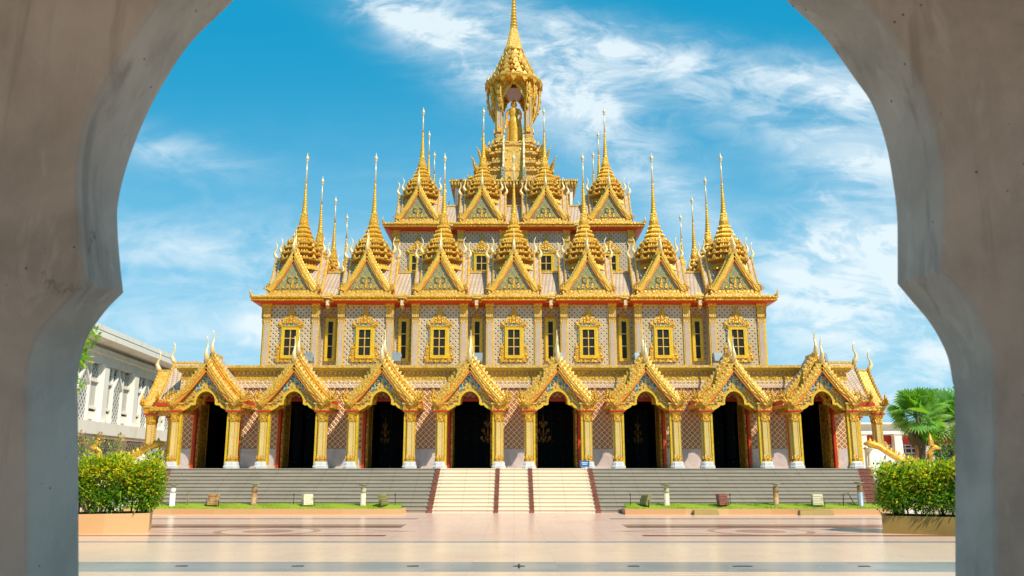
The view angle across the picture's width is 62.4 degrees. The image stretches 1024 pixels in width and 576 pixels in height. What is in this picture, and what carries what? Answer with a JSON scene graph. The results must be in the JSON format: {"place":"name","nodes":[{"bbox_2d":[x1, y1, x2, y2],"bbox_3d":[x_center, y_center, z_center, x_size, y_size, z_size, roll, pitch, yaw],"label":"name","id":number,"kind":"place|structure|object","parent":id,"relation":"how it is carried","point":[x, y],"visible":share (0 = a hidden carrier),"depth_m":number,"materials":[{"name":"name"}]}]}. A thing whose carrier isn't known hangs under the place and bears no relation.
{"place":"outdoors","nodes":[
{"label":"outdoors","id":0,"kind":"place"},
{"bbox_2d":[77,323,172,461],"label":"white building","id":1,"kind":"structure","parent":0,"point":[119,374],"depth_m":55.20,"materials":[{"name":"paint"}]},
{"bbox_2d":[77,360,90,419],"bbox_3d":[-25.497,5.962,50.082,0.300,3.650,1.760,1,-12,-5],"label":"pointed window","id":2,"kind":"structure","parent":1,"relation":"in","point":[83,399],"depth_m":50.41,"materials":[{"name":"white paint"}]},
{"bbox_2d":[109,370,122,424],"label":"pointed window","id":3,"kind":"structure","parent":1,"relation":"in","point":[117,393],"depth_m":55.54,"materials":[{"name":"white paint"}]},
{"bbox_2d":[138,378,148,427],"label":"pointed window","id":4,"kind":"structure","parent":1,"relation":"in","point":[145,389],"depth_m":60.62,"materials":[{"name":"white paint"}]},
{"bbox_2d":[163,416,167,430],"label":"pointed window","id":5,"kind":"structure","parent":1,"relation":"in","point":[165,423],"depth_m":65.57,"materials":[{"name":"white paint"}]},
{"bbox_2d":[0,0,1023,575],"bbox_3d":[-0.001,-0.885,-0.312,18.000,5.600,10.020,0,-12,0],"label":"archway","id":6,"kind":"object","parent":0,"point":[940,82],"depth_m":4.25,"materials":[{"name":"concrete"}]},
{"bbox_2d":[78,506,954,575],"bbox_3d":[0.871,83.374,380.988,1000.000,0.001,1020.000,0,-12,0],"label":"ground plaza","id":7,"kind":"structure","parent":0,"point":[534,544],"depth_m":22.10,"materials":[{"name":"beige tile"}]},
{"bbox_2d":[77,325,101,394],"bbox_3d":[-14.059,3.286,22.234,5.636,6.872,3.968,6,-13,-25],"label":"leaning tree","id":8,"kind":"object","parent":7,"relation":"on","point":[86,356],"visible":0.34,"depth_m":22.18,"materials":[{"name":"green plant"}]},
{"bbox_2d":[78,511,152,533],"bbox_3d":[-14.853,7.470,26.611,6.440,0.700,1.840,4,-13,-19],"label":"planter","id":9,"kind":"object","parent":7,"relation":"on","point":[112,523],"visible":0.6,"depth_m":26.55,"materials":[{"name":"beige concrete"}]},
{"bbox_2d":[78,430,142,511],"bbox_3d":[-15.012,6.884,30.759,3.248,3.411,1.780,0,-12,0],"label":"flowering shrub","id":10,"kind":"object","parent":9,"relation":"in","point":[100,441],"visible":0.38,"depth_m":30.87,"materials":[{"name":"green plant"}]},
{"bbox_2d":[78,447,172,513],"bbox_3d":[-14.053,6.213,27.095,5.890,2.304,2.378,4,-13,-19],"label":"hedge","id":11,"kind":"object","parent":9,"relation":"in","point":[141,483],"visible":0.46,"depth_m":26.99,"materials":[{"name":"green plant"}]},
{"bbox_2d":[123,508,405,514],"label":"lawn kerb","id":12,"kind":"structure","parent":7,"relation":"on","point":[401,511],"depth_m":37.44,"materials":[{"name":"beige stone"}]},
{"bbox_2d":[124,502,403,508],"bbox_3d":[-11.185,9.846,38.213,12.486,0.317,1.094,0,-12,0],"label":"grass strip","id":13,"kind":"object","parent":12,"relation":"on","point":[287,505],"depth_m":38.02,"materials":[{"name":"green plant"}]},
{"bbox_2d":[168,484,178,505],"bbox_3d":[-15.408,9.414,38.365,0.460,1.000,0.453,0,-12,0],"label":"bollard lamp","id":14,"kind":"object","parent":13,"relation":"on","point":[172,495],"visible":0.99,"depth_m":38.28,"materials":[{"name":"white paint"}]},
{"bbox_2d":[206,494,219,506],"bbox_3d":[-13.513,9.617,38.168,0.589,0.582,0.303,0,-12,0],"label":"floodlight","id":15,"kind":"object","parent":13,"relation":"on","point":[213,500],"visible":1,"depth_m":38.09,"materials":[{"name":"beige metal"}]},
{"bbox_2d":[250,483,259,505],"bbox_3d":[-11.700,9.387,38.362,0.460,1.050,0.453,0,-12,0],"label":"bollard lamp","id":16,"kind":"object","parent":13,"relation":"on","point":[254,496],"visible":0.97,"depth_m":38.27,"materials":[{"name":"beige metal"}]},
{"bbox_2d":[301,494,314,506],"bbox_3d":[-9.216,9.613,38.153,0.589,0.582,0.303,6,-14,-28],"label":"floodlight","id":17,"kind":"object","parent":13,"relation":"on","point":[307,499],"visible":1,"depth_m":38.08,"materials":[{"name":"beige paint"}]},
{"bbox_2d":[359,484,368,505],"bbox_3d":[-6.748,9.409,38.346,0.460,1.000,0.453,0,-12,0],"label":"bollard lamp","id":18,"kind":"object","parent":13,"relation":"on","point":[363,497],"visible":1,"depth_m":38.25,"materials":[{"name":"beige paint"}]},
{"bbox_2d":[377,494,388,506],"bbox_3d":[-5.815,9.611,38.122,0.344,0.574,0.589,-5,-13,24],"label":"floodlight","id":19,"kind":"object","parent":13,"relation":"on","point":[383,500],"visible":0.96,"depth_m":37.97,"materials":[{"name":"green metal"}]},
{"bbox_2d":[154,468,877,512],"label":"grand staircase","id":20,"kind":"structure","parent":7,"relation":"on","point":[512,490],"depth_m":41.10,"materials":[{"name":"grey stone"}]},
{"bbox_2d":[111,0,914,507],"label":"golden temple","id":21,"kind":"structure","parent":20,"relation":"on","point":[515,266],"depth_m":52.62,"materials":[{"name":"gold metal"}]},
{"bbox_2d":[88,434,164,486],"bbox_3d":[-20.800,9.382,45.388,4.125,3.200,0.420,0,-12,0],"label":"naga balustrade","id":22,"kind":"object","parent":21,"relation":"on","point":[154,444],"visible":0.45,"depth_m":45.41,"materials":[{"name":"gold metal"}]},
{"bbox_2d":[274,304,303,361],"bbox_3d":[-13.804,2.729,52.664,1.900,3.750,0.170,0,-12,0],"label":"window","id":23,"kind":"structure","parent":21,"relation":"in","point":[290,326],"depth_m":52.59,"materials":[{"name":"yellow"}]},
{"bbox_2d":[305,353,313,362],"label":"roof floodlight","id":24,"kind":"object","parent":21,"relation":"on","point":[310,357],"visible":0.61,"depth_m":47.03,"materials":[{"name":"grey paint"}]},
{"bbox_2d":[323,311,337,361],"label":"window","id":25,"kind":"structure","parent":21,"relation":"in","point":[330,336],"depth_m":53.36,"materials":[{"name":"yellow"}]},
{"bbox_2d":[349,304,378,361],"bbox_3d":[-9.164,2.727,52.653,1.900,3.750,0.170,0,-12,0],"label":"window","id":26,"kind":"structure","parent":21,"relation":"in","point":[365,349],"depth_m":52.53,"materials":[{"name":"yellow metal"}]},
{"bbox_2d":[380,413,389,444],"bbox_3d":[-7.783,8.201,51.950,0.580,2.850,0.554,0,-12,0],"label":"chandelier","id":27,"kind":"object","parent":21,"relation":"hanging from","point":[385,425],"visible":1,"depth_m":51.78,"materials":[{"name":"gold metal"}]},
{"bbox_2d":[392,353,401,364],"bbox_3d":[-6.427,3.987,47.110,0.573,0.729,0.340,-2,-12,11],"label":"roof floodlight","id":28,"kind":"object","parent":21,"relation":"on","point":[396,357],"visible":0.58,"depth_m":47.03,"materials":[{"name":"grey paint"}]},
{"bbox_2d":[397,310,410,361],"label":"window","id":29,"kind":"structure","parent":21,"relation":"in","point":[403,347],"depth_m":53.38,"materials":[{"name":"yellow glass"}]},
{"bbox_2d":[406,234,424,270],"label":"window","id":30,"kind":"structure","parent":21,"relation":"in","point":[410,252],"depth_m":60.82,"materials":[{"name":"yellow metal"}]},
{"bbox_2d":[424,305,453,361],"bbox_3d":[-4.524,2.725,52.643,1.900,3.750,0.170,0,-12,0],"label":"window","id":31,"kind":"structure","parent":21,"relation":"in","point":[438,350],"depth_m":52.52,"materials":[{"name":"yellow metal"}]},
{"bbox_2d":[470,310,483,353],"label":"window","id":32,"kind":"structure","parent":21,"relation":"in","point":[477,319],"depth_m":53.41,"materials":[{"name":"yellow glass"}]},
{"bbox_2d":[474,353,482,362],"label":"roof floodlight","id":33,"kind":"object","parent":21,"relation":"on","point":[479,356],"visible":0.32,"depth_m":47.03,"materials":[{"name":"grey paint"}]},
{"bbox_2d":[470,234,491,270],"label":"window","id":34,"kind":"structure","parent":21,"relation":"in","point":[479,260],"depth_m":60.80,"materials":[{"name":"yellow metal"}]},
{"bbox_2d":[480,409,489,442],"bbox_3d":[-1.389,7.634,49.296,0.911,2.850,0.871,0,-12,0],"label":"chandelier","id":35,"kind":"object","parent":21,"relation":"hanging from","point":[487,437],"visible":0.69,"depth_m":49.06,"materials":[{"name":"gold metal"}]},
{"bbox_2d":[504,99,522,140],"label":"statue","id":36,"kind":"object","parent":21,"relation":"on","point":[514,127],"visible":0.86,"depth_m":71.37,"materials":[{"name":"gold metal"}]},
{"bbox_2d":[499,304,528,361],"bbox_3d":[0.116,2.723,52.633,1.900,3.750,0.170,0,-12,0],"label":"window","id":37,"kind":"structure","parent":21,"relation":"in","point":[513,350],"depth_m":52.52,"materials":[{"name":"yellow metal"}]},
{"bbox_2d":[537,421,550,443],"bbox_3d":[1.811,7.633,49.289,0.911,2.850,0.871,0,-12,0],"label":"chandelier","id":38,"kind":"object","parent":21,"relation":"hanging from","point":[542,437],"visible":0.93,"depth_m":49.03,"materials":[{"name":"gold metal"}]},
{"bbox_2d":[536,235,556,270],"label":"window","id":39,"kind":"structure","parent":21,"relation":"in","point":[548,257],"depth_m":60.79,"materials":[{"name":"yellow metal"}]},
{"bbox_2d":[543,310,556,361],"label":"window","id":40,"kind":"structure","parent":21,"relation":"in","point":[550,328],"depth_m":53.38,"materials":[{"name":"yellow metal"}]},
{"bbox_2d":[574,304,603,361],"bbox_3d":[4.756,2.721,52.623,1.900,3.750,0.170,0,-12,0],"label":"window","id":41,"kind":"structure","parent":21,"relation":"in","point":[589,349],"depth_m":52.50,"materials":[{"name":"yellow metal"}]},
{"bbox_2d":[602,235,621,270],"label":"window","id":42,"kind":"structure","parent":21,"relation":"in","point":[615,260],"depth_m":60.79,"materials":[{"name":"yellow metal"}]},
{"bbox_2d":[616,311,630,361],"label":"window","id":43,"kind":"structure","parent":21,"relation":"in","point":[623,320],"depth_m":53.32,"materials":[{"name":"yellow metal"}]},
{"bbox_2d":[633,353,639,363],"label":"roof floodlight","id":44,"kind":"object","parent":21,"relation":"on","point":[635,355],"visible":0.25,"depth_m":46.99,"materials":[{"name":"grey paint"}]},
{"bbox_2d":[633,412,642,444],"bbox_3d":[7.717,8.194,51.916,0.580,2.850,0.554,0,-12,0],"label":"chandelier","id":45,"kind":"object","parent":21,"relation":"hanging from","point":[637,425],"visible":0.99,"depth_m":51.75,"materials":[{"name":"gold metal"}]},
{"bbox_2d":[649,304,678,361],"bbox_3d":[9.396,2.719,52.613,1.900,3.750,0.170,0,-12,0],"label":"window","id":46,"kind":"structure","parent":21,"relation":"in","point":[662,349],"depth_m":52.49,"materials":[{"name":"yellow metal"}]},
{"bbox_2d":[690,311,704,361],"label":"window","id":47,"kind":"structure","parent":21,"relation":"in","point":[697,337],"depth_m":53.32,"materials":[{"name":"yellow metal"}]},
{"bbox_2d":[712,353,721,362],"bbox_3d":[11.424,3.979,47.072,0.573,0.729,0.340,4,-13,-19],"label":"roof floodlight","id":48,"kind":"object","parent":21,"relation":"on","point":[716,358],"visible":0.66,"depth_m":46.99,"materials":[{"name":"grey paint"}]},
{"bbox_2d":[724,304,753,361],"bbox_3d":[14.036,2.716,52.603,1.900,3.750,0.170,0,-12,0],"label":"window","id":49,"kind":"structure","parent":21,"relation":"in","point":[737,326],"depth_m":52.53,"materials":[{"name":"yellow metal"}]},
{"bbox_2d":[824,353,828,361],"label":"roof floodlight","id":50,"kind":"object","parent":21,"relation":"on","point":[826,357],"visible":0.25,"depth_m":46.98,"materials":[{"name":"grey paint"}]},
{"bbox_2d":[863,448,873,467],"bbox_3d":[19.003,9.055,44.958,0.520,1.060,0.507,0,-12,0],"label":"pedestal","id":51,"kind":"object","parent":21,"relation":"on","point":[868,450],"visible":0.93,"depth_m":44.88,"materials":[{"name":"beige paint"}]},
{"bbox_2d":[863,433,940,467],"bbox_3d":[21.007,9.363,45.297,4.125,3.200,0.420,0,-12,0],"label":"naga balustrade","id":52,"kind":"object","parent":21,"relation":"on","point":[878,451],"visible":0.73,"depth_m":45.28,"materials":[{"name":"gold metal"}]},
{"bbox_2d":[580,461,588,467],"bbox_3d":[3.719,9.102,43.190,0.480,0.530,0.046,0,-12,0],"label":"notice stand","id":53,"kind":"object","parent":20,"relation":"on","point":[584,463],"visible":1,"depth_m":43.19,"materials":[{"name":"blue paint"}]},
{"bbox_2d":[622,508,893,514],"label":"lawn kerb","id":54,"kind":"structure","parent":7,"relation":"on","point":[625,511],"depth_m":37.39,"materials":[{"name":"beige stone"}]},
{"bbox_2d":[693,510,718,514],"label":"kerb block","id":55,"kind":"structure","parent":54,"relation":"attached to","point":[705,512],"depth_m":37.03,"materials":[{"name":"beige stone"}]},
{"bbox_2d":[624,502,887,508],"bbox_3d":[11.062,9.835,38.162,11.889,0.316,1.091,0,-12,0],"label":"grass strip","id":56,"kind":"object","parent":54,"relation":"on","point":[673,505],"depth_m":37.98,"materials":[{"name":"green plant"}]},
{"bbox_2d":[640,494,651,506],"bbox_3d":[6.015,9.607,38.104,0.344,0.574,0.589,8,-15,-35],"label":"floodlight","id":57,"kind":"object","parent":56,"relation":"on","point":[645,499],"visible":0.98,"depth_m":37.99,"materials":[{"name":"green metal"}]},
{"bbox_2d":[661,484,670,505],"bbox_3d":[7.011,9.403,38.316,0.460,1.000,0.453,0,-12,0],"label":"bollard lamp","id":58,"kind":"object","parent":56,"relation":"on","point":[666,496],"visible":1,"depth_m":38.22,"materials":[{"name":"beige paint"}]},
{"bbox_2d":[716,494,728,505],"bbox_3d":[9.498,9.594,38.113,0.589,0.602,0.261,4,-13,-17],"label":"floodlight","id":59,"kind":"object","parent":56,"relation":"on","point":[722,500],"visible":1,"depth_m":38.04,"materials":[{"name":"red metal"}]},
{"bbox_2d":[770,483,779,505],"bbox_3d":[11.964,9.376,38.310,0.460,1.050,0.453,0,-12,0],"label":"bollard lamp","id":60,"kind":"object","parent":56,"relation":"on","point":[775,496],"visible":1,"depth_m":38.22,"materials":[{"name":"beige metal"}]},
{"bbox_2d":[811,494,824,506],"bbox_3d":[13.786,9.600,38.107,0.589,0.589,0.289,-2,-12,9],"label":"floodlight","id":61,"kind":"object","parent":56,"relation":"on","point":[816,499],"visible":1,"depth_m":38.04,"materials":[{"name":"beige paint"}]},
{"bbox_2d":[854,482,864,505],"bbox_3d":[15.787,9.350,38.307,0.460,1.100,0.453,0,-12,0],"label":"bollard lamp","id":62,"kind":"object","parent":56,"relation":"on","point":[860,494],"visible":1,"depth_m":38.22,"materials":[{"name":"grey paint"}]},
{"bbox_2d":[797,510,834,514],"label":"kerb block","id":63,"kind":"structure","parent":54,"relation":"attached to","point":[815,512],"depth_m":36.79,"materials":[{"name":"beige stone"}]},
{"bbox_2d":[882,513,954,534],"bbox_3d":[14.930,7.386,26.074,6.440,0.640,1.740,-5,-13,24],"label":"planter","id":64,"kind":"object","parent":7,"relation":"on","point":[922,524],"visible":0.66,"depth_m":26.22,"materials":[{"name":"brown concrete"}]},
{"bbox_2d":[870,453,954,516],"bbox_3d":[14.267,6.261,26.574,5.604,2.169,2.305,-5,-13,24],"label":"clipped bush","id":65,"kind":"object","parent":64,"relation":"in","point":[922,483],"visible":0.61,"depth_m":26.55,"materials":[{"name":"green plant"}]},
{"bbox_2d":[886,387,952,459],"bbox_3d":[24.754,9.273,51.133,4.046,6.524,3.624,0,-12,0],"label":"fan palm","id":66,"kind":"object","parent":7,"relation":"on","point":[918,429],"visible":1,"depth_m":51.04,"materials":[{"name":"green plant"}]},
{"bbox_2d":[912,387,953,420],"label":"tree","id":67,"kind":"object","parent":7,"relation":"on","point":[936,389],"visible":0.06,"depth_m":68.89,"materials":[{"name":"green plant"}]},
{"bbox_2d":[926,426,954,465],"bbox_3d":[25.480,10.220,48.966,2.816,4.468,2.654,5,-13,-22],"label":"tree","id":68,"kind":"object","parent":7,"relation":"on","point":[951,450],"visible":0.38,"depth_m":49.05,"materials":[{"name":"green plant"}]},
{"bbox_2d":[931,390,954,452],"bbox_3d":[31.047,10.411,59.096,3.624,6.524,4.046,-3,-12,15],"label":"fan palm","id":69,"kind":"object","parent":7,"relation":"on","point":[947,398],"visible":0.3,"depth_m":59.15,"materials":[{"name":"green plant"}]},
{"bbox_2d":[97,0,953,434],"label":"sky","id":70,"kind":"structure","parent":0,"point":[214,177],"materials":[{"name":"blue"}]},
{"bbox_2d":[860,422,953,465],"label":"white pavilion","id":71,"kind":"structure","parent":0,"point":[893,440],"depth_m":58.91,"materials":[{"name":"paint"}]},
{"bbox_2d":[913,446,926,460],"bbox_3d":[26.342,11.721,54.188,1.164,3.700,1.182,0,-12,0],"label":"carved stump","id":72,"kind":"object","parent":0,"point":[916,455],"visible":0.1,"depth_m":54.26,"materials":[{"name":"beige wood"}]}
]}

